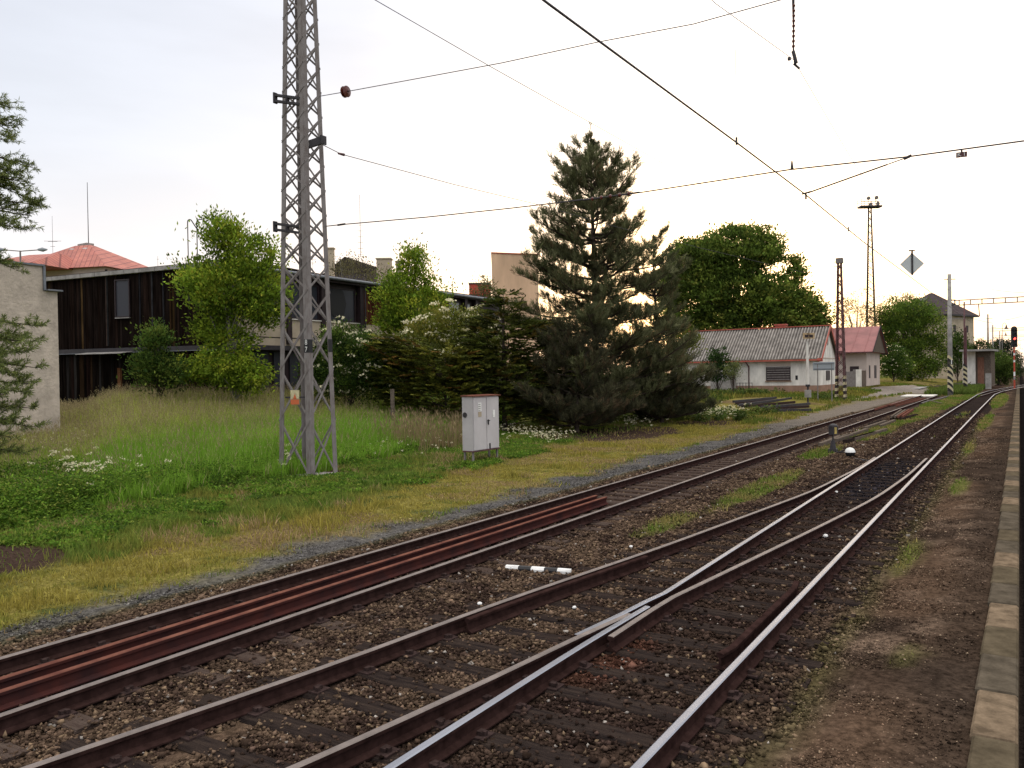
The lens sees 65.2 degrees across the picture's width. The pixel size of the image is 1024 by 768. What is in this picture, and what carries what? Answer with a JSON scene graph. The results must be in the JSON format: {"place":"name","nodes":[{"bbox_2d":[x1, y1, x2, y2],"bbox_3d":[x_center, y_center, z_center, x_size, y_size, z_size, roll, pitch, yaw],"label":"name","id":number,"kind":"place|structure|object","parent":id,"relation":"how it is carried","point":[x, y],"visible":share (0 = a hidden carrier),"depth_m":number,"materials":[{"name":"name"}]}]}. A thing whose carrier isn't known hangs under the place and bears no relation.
{"place":"outdoors","nodes":[
{"label":"outdoors","id":0,"kind":"place"},
{"bbox_2d":[21,427,452,456],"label":"meadow","id":1,"kind":"structure","parent":0,"point":[243,443],"depth_m":29.21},
{"bbox_2d":[0,369,1023,767],"bbox_3d":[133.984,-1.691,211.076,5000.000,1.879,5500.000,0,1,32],"label":"ground","id":2,"kind":"structure","parent":0,"point":[954,677],"depth_m":10.96,"materials":[{"name":"gravel"}]},
{"bbox_2d":[0,247,47,261],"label":"street lamp","id":3,"kind":"object","parent":2,"relation":"on","point":[42,249],"visible":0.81,"depth_m":59.90,"materials":[{"name":"grey metal"}]},
{"bbox_2d":[0,92,52,456],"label":"larch tree","id":4,"kind":"object","parent":2,"relation":"on","point":[8,203],"visible":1,"depth_m":21.65,"materials":[{"name":"green plant"}]},
{"bbox_2d":[0,261,62,439],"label":"rendered building","id":5,"kind":"structure","parent":2,"relation":"on","point":[24,295],"depth_m":30.66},
{"bbox_2d":[9,243,146,276],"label":"red roof house","id":6,"kind":"structure","parent":2,"relation":"on","point":[85,258],"depth_m":78.79,"materials":[{"name":"tile"}]},
{"bbox_2d":[27,447,170,484],"bbox_3d":[-11.798,2.408,22.663,6.476,1.066,4.093,0,1,32],"label":"cow parsley","id":7,"kind":"object","parent":2,"relation":"on","point":[67,456],"depth_m":22.40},
{"bbox_2d":[116,316,196,399],"bbox_3d":[-16.736,-0.623,37.808,3.562,5.213,3.244,0,1,32],"label":"sapling","id":8,"kind":"object","parent":2,"relation":"on","point":[155,339],"visible":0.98,"depth_m":37.70,"materials":[{"name":"green plant"}]},
{"bbox_2d":[46,219,334,404],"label":"timber building","id":9,"kind":"structure","parent":2,"relation":"on","point":[99,312],"depth_m":46.75,"materials":[{"name":"brown wood"}]},
{"bbox_2d":[114,279,130,318],"bbox_3d":[-22.575,-4.935,46.362,1.101,2.260,0.160,-1,1,19],"label":"window","id":10,"kind":"structure","parent":9,"relation":"in","point":[121,287],"depth_m":46.38,"materials":[{"name":"grey glass"}]},
{"bbox_2d":[146,203,299,401],"bbox_3d":[-14.346,-3.455,39.730,7.688,11.111,5.008,-1,1,0],"label":"ash tree","id":11,"kind":"object","parent":2,"relation":"on","point":[207,284],"visible":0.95,"depth_m":39.42,"materials":[{"name":"green plant"}]},
{"bbox_2d":[0,386,517,523],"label":"tall grass","id":12,"kind":"structure","parent":2,"relation":"on","point":[296,468],"depth_m":28.90,"materials":[{"name":"green plant"}]},
{"bbox_2d":[0,381,459,491],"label":"seed heads","id":13,"kind":"object","parent":12,"relation":"attached to","point":[74,406],"visible":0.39,"depth_m":32.33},
{"bbox_2d":[0,425,574,549],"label":"leafy weeds","id":14,"kind":"object","parent":2,"relation":"on","point":[43,491],"visible":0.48,"depth_m":19.82,"materials":[{"name":"green plant"}]},
{"bbox_2d":[273,0,337,475],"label":"lattice mast","id":15,"kind":"object","parent":2,"relation":"on","point":[304,232],"visible":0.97,"depth_m":24.59,"materials":[{"name":"grey metal"}]},
{"bbox_2d":[322,0,779,95],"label":"cross span wire","id":16,"kind":"object","parent":15,"relation":"attached to","point":[567,48],"visible":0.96,"depth_m":19.66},
{"bbox_2d":[340,86,350,97],"bbox_3d":[-4.940,-8.674,23.746,0.264,0.345,0.352,0,1,61],"label":"insulator","id":17,"kind":"object","parent":16,"relation":"attached to","point":[345,91],"visible":1,"depth_m":23.69,"materials":[{"name":"ceramic"}]},
{"bbox_2d":[787,0,799,68],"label":"insulator","id":18,"kind":"object","parent":16,"relation":"hanging from","point":[793,40],"visible":1,"depth_m":16.84,"materials":[{"name":"metal"}]},
{"bbox_2d":[712,0,958,296],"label":"messenger wire","id":19,"kind":"object","parent":18,"relation":"hanging from","point":[818,102],"visible":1,"depth_m":18.10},
{"bbox_2d":[900,250,923,274],"bbox_3d":[17.056,-5.180,34.107,0.955,1.080,0.075,-1,1,13],"label":"diamond sign","id":20,"kind":"object","parent":19,"relation":"hanging from","point":[911,263],"visible":1,"depth_m":34.09,"materials":[{"name":"metal"}]},
{"bbox_2d":[323,145,833,274],"bbox_3d":[11.418,-8.369,47.328,0.022,1.434,57.406,0,1,37],"label":"feeder wire","id":21,"kind":"object","parent":15,"relation":"attached to","point":[542,205],"visible":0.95,"depth_m":32.79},
{"bbox_2d":[327,140,1023,226],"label":"cross span wire","id":22,"kind":"object","parent":15,"relation":"attached to","point":[709,181],"visible":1,"depth_m":17.61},
{"bbox_2d":[583,191,639,200],"bbox_3d":[2.367,-4.504,19.193,1.488,0.110,0.110,0,1,32],"label":"insulator","id":23,"kind":"object","parent":22,"relation":"attached to","point":[628,193],"visible":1,"depth_m":19.17,"materials":[{"name":"ceramic"}]},
{"bbox_2d":[802,154,911,199],"bbox_3d":[6.980,-4.197,16.274,2.093,0.629,0.057,0,1,32],"label":"registration arm","id":24,"kind":"object","parent":22,"relation":"attached to","point":[907,157],"visible":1,"depth_m":16.27},
{"bbox_2d":[542,0,968,320],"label":"contact wire","id":25,"kind":"object","parent":24,"relation":"hanging from","point":[624,59],"visible":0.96,"depth_m":11.49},
{"bbox_2d":[312,249,393,281],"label":"birch tree","id":26,"kind":"object","parent":2,"relation":"on","point":[343,265],"visible":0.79,"depth_m":75.82,"materials":[{"name":"green plant"}]},
{"bbox_2d":[292,315,415,408],"bbox_3d":[-8.259,-0.596,42.079,7.183,6.019,4.625,-1,1,-13],"label":"elder bush","id":27,"kind":"object","parent":2,"relation":"on","point":[350,356],"visible":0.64,"depth_m":41.19,"materials":[{"name":"green plant"}]},
{"bbox_2d":[324,247,402,282],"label":"dark roof house","id":28,"kind":"structure","parent":2,"relation":"on","point":[379,261],"depth_m":91.02,"materials":[{"name":"stone"}]},
{"bbox_2d":[229,267,505,394],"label":"long wing","id":29,"kind":"structure","parent":2,"relation":"on","point":[347,302],"depth_m":48.65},
{"bbox_2d":[249,351,268,394],"bbox_3d":[-14.163,0.062,44.851,0.070,3.785,1.306,0,1,32],"label":"lower window","id":30,"kind":"structure","parent":29,"relation":"in","point":[260,352],"depth_m":45.01,"materials":[{"name":"black glass"}]},
{"bbox_2d":[273,352,279,393],"bbox_3d":[-13.396,0.037,46.060,0.070,3.785,0.787,0,1,32],"label":"lower window","id":31,"kind":"structure","parent":29,"relation":"in","point":[276,355],"depth_m":45.85,"materials":[{"name":"black glass"}]},
{"bbox_2d":[289,352,297,387],"bbox_3d":[-12.805,0.017,46.991,0.070,3.785,0.615,0,1,32],"label":"lower window","id":32,"kind":"structure","parent":29,"relation":"in","point":[293,360],"depth_m":46.92,"materials":[{"name":"black glass"}]},
{"bbox_2d":[291,283,318,319],"bbox_3d":[-12.393,-4.900,47.636,0.120,2.141,2.338,0,1,32],"label":"window","id":33,"kind":"structure","parent":29,"relation":"in","point":[315,288],"depth_m":48.23,"materials":[{"name":"black glass"}]},
{"bbox_2d":[330,286,355,322],"bbox_3d":[-10.734,-4.994,50.249,0.120,2.220,2.542,0,1,32],"label":"window","id":34,"kind":"structure","parent":29,"relation":"in","point":[342,300],"depth_m":50.41,"materials":[{"name":"grey glass"}]},
{"bbox_2d":[390,389,394,420],"bbox_3d":[-5.672,1.338,38.021,0.170,2.195,0.170,-1,1,0],"label":"stone post","id":35,"kind":"object","parent":2,"relation":"on","point":[392,403],"visible":0.43,"depth_m":37.93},
{"bbox_2d":[0,425,796,641],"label":"gravel stones","id":36,"kind":"object","parent":2,"relation":"on","point":[41,624],"visible":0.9,"depth_m":15.57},
{"bbox_2d":[0,408,818,635],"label":"short turf","id":37,"kind":"structure","parent":2,"relation":"on","point":[247,509],"depth_m":17.72,"materials":[{"name":"green plant"}]},
{"bbox_2d":[356,232,463,338],"bbox_3d":[-6.211,-3.698,50.004,6.074,11.476,5.338,-1,1,-38],"label":"ash tree","id":38,"kind":"object","parent":2,"relation":"on","point":[400,296],"visible":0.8,"depth_m":49.45,"materials":[{"name":"green plant"}]},
{"bbox_2d":[363,411,462,451],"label":"reed grass","id":39,"kind":"structure","parent":2,"relation":"on","point":[432,440],"depth_m":32.77,"materials":[{"name":"green plant"}]},
{"bbox_2d":[367,405,461,441],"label":"reed heads","id":40,"kind":"object","parent":39,"relation":"attached to","point":[419,417],"visible":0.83,"depth_m":34.61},
{"bbox_2d":[356,321,507,417],"bbox_3d":[-4.080,-0.302,41.576,7.473,5.974,6.138,0,1,32],"label":"yew bush","id":41,"kind":"object","parent":2,"relation":"on","point":[418,385],"visible":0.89,"depth_m":40.60,"materials":[{"name":"green plant"}]},
{"bbox_2d":[396,298,511,398],"bbox_3d":[-4.162,-1.242,46.114,8.493,7.422,6.028,-1,1,-15],"label":"elder bush","id":42,"kind":"object","parent":2,"relation":"on","point":[428,330],"visible":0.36,"depth_m":45.11,"materials":[{"name":"green plant"}]},
{"bbox_2d":[0,395,940,764],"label":"railway track","id":43,"kind":"structure","parent":2,"relation":"on","point":[126,683],"depth_m":10.73,"materials":[{"name":"metal"}]},
{"bbox_2d":[0,495,597,688],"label":"loose rail","id":44,"kind":"object","parent":43,"relation":"on","point":[21,676],"visible":0.62,"depth_m":9.76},
{"bbox_2d":[0,497,608,711],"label":"loose rail","id":45,"kind":"object","parent":43,"relation":"on","point":[42,686],"visible":1,"depth_m":9.45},
{"bbox_2d":[468,283,489,294],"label":"red shed","id":46,"kind":"structure","parent":2,"relation":"on","point":[473,285],"depth_m":75.91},
{"bbox_2d":[460,394,500,460],"bbox_3d":[-1.067,1.611,27.875,0.565,2.479,1.609,0,1,34],"label":"relay cabinet","id":47,"kind":"object","parent":2,"relation":"on","point":[480,422],"visible":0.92,"depth_m":27.43,"materials":[{"name":"grey metal"}]},
{"bbox_2d":[465,271,508,296],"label":"sapling","id":48,"kind":"object","parent":2,"relation":"on","point":[482,290],"visible":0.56,"depth_m":69.78,"materials":[{"name":"green plant"}]},
{"bbox_2d":[0,412,995,767],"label":"ballast stones","id":49,"kind":"object","parent":2,"relation":"on","point":[40,746],"visible":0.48,"depth_m":9.24,"materials":[{"name":"gravel"}]},
{"bbox_2d":[440,286,583,430],"bbox_3d":[0.146,-1.208,42.075,8.018,7.915,5.156,-1,1,-6],"label":"yew tree","id":50,"kind":"object","parent":2,"relation":"on","point":[519,358],"visible":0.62,"depth_m":41.18,"materials":[{"name":"green plant"}]},
{"bbox_2d":[491,252,538,361],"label":"apricot block","id":51,"kind":"structure","parent":2,"relation":"on","point":[504,275],"depth_m":95.75,"materials":[{"name":"paint"}]},
{"bbox_2d":[21,385,1022,767],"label":"railway track","id":52,"kind":"structure","parent":2,"relation":"on","point":[511,691],"depth_m":8.15,"materials":[{"name":"metal"}]},
{"bbox_2d":[505,565,571,573],"bbox_3d":[0.400,2.841,12.177,1.033,0.110,0.120,-1,1,19],"label":"fouling marker","id":53,"kind":"object","parent":2,"relation":"on","point":[541,569],"visible":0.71,"depth_m":12.13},
{"bbox_2d":[499,420,580,445],"bbox_3d":[0.998,2.243,38.851,4.579,0.644,14.003,-1,1,7],"label":"yarrow","id":54,"kind":"object","parent":2,"relation":"on","point":[535,432],"depth_m":36.81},
{"bbox_2d":[500,315,647,431],"bbox_3d":[2.934,-0.389,41.036,7.670,6.262,7.081,0,1,32],"label":"pine tree","id":55,"kind":"object","parent":2,"relation":"on","point":[600,406],"visible":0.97,"depth_m":39.89,"materials":[{"name":"green plant"}]},
{"bbox_2d":[496,122,712,425],"bbox_3d":[4.545,-6.073,44.980,11.937,17.492,12.053,0,1,32],"label":"pine tree","id":56,"kind":"object","parent":2,"relation":"on","point":[620,254],"visible":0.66,"depth_m":43.56,"materials":[{"name":"green plant"}]},
{"bbox_2d":[623,228,716,413],"bbox_3d":[8.841,-3.499,48.754,6.628,12.129,6.752,0,1,32],"label":"pine tree","id":57,"kind":"object","parent":2,"relation":"on","point":[664,288],"visible":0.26,"depth_m":48.31,"materials":[{"name":"green plant"}]},
{"bbox_2d":[628,340,720,422],"bbox_3d":[8.741,-0.122,46.879,6.662,5.420,6.085,0,1,32],"label":"pine tree","id":58,"kind":"object","parent":2,"relation":"on","point":[666,405],"visible":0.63,"depth_m":45.96,"materials":[{"name":"green plant"}]},
{"bbox_2d":[645,309,707,363],"bbox_3d":[11.318,-1.556,54.930,4.381,8.091,3.150,-1,1,2],"label":"maple bush","id":59,"kind":"object","parent":2,"relation":"on","point":[682,334],"visible":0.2,"depth_m":54.68,"materials":[{"name":"green plant"}]},
{"bbox_2d":[522,387,834,421],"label":"weeds","id":60,"kind":"object","parent":2,"relation":"on","point":[721,393],"visible":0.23,"depth_m":53.68,"materials":[{"name":"green plant"}]},
{"bbox_2d":[679,402,749,421],"bbox_3d":[12.597,1.778,53.876,6.462,0.886,15.317,-1,1,19],"label":"white yarrow","id":61,"kind":"object","parent":2,"relation":"on","point":[723,406],"depth_m":51.55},
{"bbox_2d":[700,345,741,388],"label":"bush","id":62,"kind":"object","parent":2,"relation":"on","point":[718,357],"visible":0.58,"depth_m":73.63,"materials":[{"name":"green plant"}]},
{"bbox_2d":[720,357,745,390],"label":"bush","id":63,"kind":"object","parent":2,"relation":"on","point":[732,371],"visible":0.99,"depth_m":71.90,"materials":[{"name":"green plant"}]},
{"bbox_2d":[647,219,835,332],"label":"walnut tree","id":64,"kind":"object","parent":2,"relation":"on","point":[714,294],"visible":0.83,"depth_m":105.26,"materials":[{"name":"green plant"}]},
{"bbox_2d":[732,397,776,402],"bbox_3d":[19.707,1.269,64.794,6.334,0.281,0.160,-1,1,-42],"label":"stacked rail","id":65,"kind":"object","parent":2,"relation":"on","point":[755,399],"visible":1,"depth_m":64.57,"materials":[{"name":"metal"}]},
{"bbox_2d":[680,324,839,392],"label":"white house","id":66,"kind":"structure","parent":2,"relation":"on","point":[773,358],"depth_m":80.64,"materials":[{"name":"paint"}]},
{"bbox_2d":[765,366,790,381],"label":"window","id":67,"kind":"structure","parent":66,"relation":"in","point":[773,374],"depth_m":79.34,"materials":[{"name":"grey metal"}]},
{"bbox_2d":[737,397,791,406],"bbox_3d":[20.332,1.416,64.015,0.160,0.425,8.977,0,1,45],"label":"stacked rail","id":68,"kind":"object","parent":2,"relation":"on","point":[766,401],"visible":1,"depth_m":63.72,"materials":[{"name":"metal"}]},
{"bbox_2d":[775,408,810,411],"bbox_3d":[19.761,1.840,56.337,2.881,0.183,0.160,-1,1,-14],"label":"stacked rail","id":69,"kind":"object","parent":2,"relation":"on","point":[803,409],"visible":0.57,"depth_m":56.28,"materials":[{"name":"metal"}]},
{"bbox_2d":[803,333,814,402],"bbox_3d":[24.053,-1.267,65.016,0.960,5.750,0.515,-1,1,0],"label":"loudspeaker post","id":70,"kind":"object","parent":2,"relation":"on","point":[808,336],"visible":0.94,"depth_m":64.97,"materials":[{"name":"metal"}]},
{"bbox_2d":[631,392,1009,663],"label":"track grass","id":71,"kind":"structure","parent":2,"relation":"on","point":[933,407],"depth_m":30.42,"materials":[{"name":"green plant"}]},
{"bbox_2d":[813,362,834,400],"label":"sign board","id":72,"kind":"object","parent":2,"relation":"on","point":[817,366],"visible":0.82,"depth_m":66.85,"materials":[{"name":"grey metal"}]},
{"bbox_2d":[818,435,839,445],"bbox_3d":[13.135,2.330,32.945,0.172,0.150,4.244,0,1,32],"label":"old timber","id":73,"kind":"object","parent":2,"relation":"on","point":[826,442],"visible":0.71,"depth_m":31.94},
{"bbox_2d":[828,424,837,452],"bbox_3d":[11.661,1.992,29.015,0.321,1.108,0.325,0,1,32],"label":"turnout lantern","id":74,"kind":"object","parent":2,"relation":"on","point":[833,429],"visible":0.96,"depth_m":28.94,"materials":[{"name":"metal"}]},
{"bbox_2d":[833,258,846,399],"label":"lattice mast","id":75,"kind":"object","parent":2,"relation":"on","point":[838,261],"visible":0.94,"depth_m":70.10,"materials":[{"name":"red metal"}]},
{"bbox_2d":[836,447,854,456],"bbox_3d":[11.592,2.329,28.016,0.337,0.340,1.605,-1,1,2],"label":"point lever","id":76,"kind":"object","parent":2,"relation":"on","point":[849,451],"visible":0.93,"depth_m":27.28,"materials":[{"name":"metal"}]},
{"bbox_2d":[834,428,867,441],"bbox_3d":[15.200,2.268,35.722,0.160,0.150,6.719,0,1,34],"label":"old timber","id":77,"kind":"object","parent":2,"relation":"on","point":[841,438],"visible":0.79,"depth_m":35.17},
{"bbox_2d":[846,369,865,386],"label":"electrical cabinet","id":78,"kind":"object","parent":2,"relation":"on","point":[858,376],"visible":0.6,"depth_m":97.34,"materials":[{"name":"grey metal"}]},
{"bbox_2d":[843,431,875,442],"bbox_3d":[15.009,2.285,34.441,0.160,0.150,5.141,0,1,37],"label":"old timber","id":79,"kind":"object","parent":2,"relation":"on","point":[848,440],"visible":0.57,"depth_m":32.93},
{"bbox_2d":[832,325,887,386],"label":"pink roof house","id":80,"kind":"structure","parent":2,"relation":"on","point":[865,347],"depth_m":101.70,"materials":[{"name":"beige paint"}]},
{"bbox_2d":[830,286,889,326],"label":"birch tree","id":81,"kind":"object","parent":2,"relation":"on","point":[857,309],"visible":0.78,"depth_m":149.69,"materials":[{"name":"green plant"}]},
{"bbox_2d":[857,196,882,326],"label":"floodlight tower","id":82,"kind":"structure","parent":2,"relation":"on","point":[870,206],"depth_m":169.49,"materials":[{"name":"metal"}]},
{"bbox_2d":[852,428,887,440],"bbox_3d":[16.063,2.254,35.821,0.160,0.150,6.231,0,1,36],"label":"old timber","id":83,"kind":"object","parent":2,"relation":"on","point":[873,434],"visible":0.64,"depth_m":35.41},
{"bbox_2d":[733,428,1009,767],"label":"path grit","id":84,"kind":"object","parent":2,"relation":"on","point":[933,534],"visible":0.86,"depth_m":9.08,"materials":[{"name":"gravel"}]},
{"bbox_2d":[870,290,920,367],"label":"birch tree","id":85,"kind":"object","parent":2,"relation":"on","point":[906,297],"visible":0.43,"depth_m":164.92,"materials":[{"name":"green plant"}]},
{"bbox_2d":[880,342,918,381],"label":"elder bush","id":86,"kind":"object","parent":2,"relation":"on","point":[889,363],"visible":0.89,"depth_m":127.07,"materials":[{"name":"green plant"}]},
{"bbox_2d":[871,292,954,381],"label":"lime tree","id":87,"kind":"object","parent":2,"relation":"on","point":[913,324],"visible":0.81,"depth_m":148.04,"materials":[{"name":"green plant"}]},
{"bbox_2d":[901,394,937,396],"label":"crossing slab","id":88,"kind":"structure","parent":2,"relation":"on","point":[923,395],"depth_m":86.27,"materials":[{"name":"white paint"}]},
{"bbox_2d":[895,293,978,379],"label":"house","id":89,"kind":"structure","parent":2,"relation":"on","point":[969,324],"depth_m":186.53,"materials":[{"name":"concrete"}]},
{"bbox_2d":[944,274,955,394],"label":"concrete pole","id":90,"kind":"object","parent":2,"relation":"on","point":[950,352],"visible":0.98,"depth_m":85.75,"materials":[{"name":"grey concrete"}]},
{"bbox_2d":[954,296,1023,315],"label":"truss beam","id":91,"kind":"structure","parent":90,"relation":"attached to","point":[988,303],"depth_m":84.02,"materials":[{"name":"grey metal"}]},
{"bbox_2d":[924,381,984,395],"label":"verge grass","id":92,"kind":"structure","parent":2,"relation":"on","point":[972,388],"depth_m":91.47,"materials":[{"name":"green plant"}]},
{"bbox_2d":[952,302,967,386],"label":"red post","id":93,"kind":"object","parent":92,"relation":"on","point":[965,382],"visible":0.94,"depth_m":104.81,"materials":[{"name":"red metal"}]},
{"bbox_2d":[937,326,972,381],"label":"bush","id":94,"kind":"object","parent":2,"relation":"on","point":[957,354],"visible":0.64,"depth_m":139.61,"materials":[{"name":"green plant"}]},
{"bbox_2d":[959,349,997,385],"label":"trackside hut","id":95,"kind":"object","parent":2,"relation":"on","point":[980,363],"visible":0.7,"depth_m":119.93,"materials":[{"name":"white paint"}]},
{"bbox_2d":[977,357,983,383],"bbox_3d":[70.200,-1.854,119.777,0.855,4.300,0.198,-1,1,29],"label":"door","id":96,"kind":"structure","parent":95,"relation":"in","point":[980,360],"depth_m":119.69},
{"bbox_2d":[959,337,1000,363],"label":"tree","id":97,"kind":"object","parent":2,"relation":"on","point":[983,344],"visible":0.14,"depth_m":169.14,"materials":[{"name":"green plant"}]},
{"bbox_2d":[985,373,990,388],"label":"concrete box","id":98,"kind":"object","parent":2,"relation":"on","point":[987,380],"visible":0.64,"depth_m":112.82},
{"bbox_2d":[967,384,1019,767],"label":"platform kerb","id":99,"kind":"structure","parent":2,"relation":"on","point":[994,735],"depth_m":8.07,"materials":[{"name":"concrete"}]},
{"bbox_2d":[980,385,1023,396],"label":"railway track","id":100,"kind":"structure","parent":2,"relation":"on","point":[1007,389],"depth_m":99.05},
{"bbox_2d":[990,338,1020,357],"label":"tree","id":101,"kind":"object","parent":2,"relation":"on","point":[1006,343],"visible":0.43,"depth_m":327.80,"materials":[{"name":"green plant"}]},
{"bbox_2d":[995,347,1023,384],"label":"tree","id":102,"kind":"object","parent":2,"relation":"on","point":[1003,363],"visible":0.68,"depth_m":133.92,"materials":[{"name":"green plant"}]},
{"bbox_2d":[1011,326,1017,387],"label":"railway signal","id":103,"kind":"object","parent":2,"relation":"on","point":[1013,336],"visible":0.99,"depth_m":109.86,"materials":[{"name":"metal"}]},
{"bbox_2d":[1009,351,1023,376],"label":"tree","id":104,"kind":"object","parent":2,"relation":"on","point":[1021,360],"visible":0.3,"depth_m":298.71,"materials":[{"name":"green plant"}]},
{"bbox_2d":[0,0,1023,373],"label":"sky","id":105,"kind":"structure","parent":0,"point":[164,108],"materials":[{"name":"white"}]},
{"bbox_2d":[375,0,911,307],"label":"messenger wire","id":106,"kind":"object","parent":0,"point":[581,117],"visible":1,"depth_m":16.50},
{"bbox_2d":[500,381,938,423],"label":"verge grass","id":107,"kind":"structure","parent":0,"point":[852,391],"depth_m":68.69,"materials":[{"name":"green plant"}]},
{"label":"stack bearer","id":108,"kind":"object","parent":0,"visible":0},
{"bbox_2d":[746,401,795,407],"bbox_3d":[20.123,1.568,62.083,5.968,0.311,0.160,-1,1,-36],"label":"stacked rail","id":109,"kind":"object","parent":108,"relation":"on","point":[788,402],"visible":0.71,"depth_m":62.26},
{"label":"stack bearer","id":110,"kind":"object","parent":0,"visible":0},
{"bbox_2d":[760,403,809,407],"bbox_3d":[21.074,1.659,61.590,6.098,0.258,0.160,-1,1,-35],"label":"stacked rail","id":111,"kind":"object","parent":110,"relation":"on","point":[796,404],"visible":0.71,"depth_m":61.80,"materials":[{"name":"metal"}]},
{"bbox_2d":[767,405,808,409],"bbox_3d":[20.376,1.780,59.437,5.828,0.202,0.160,-1,1,-38],"label":"stacked rail","id":112,"kind":"object","parent":110,"relation":"on","point":[796,407],"visible":0.64,"depth_m":59.91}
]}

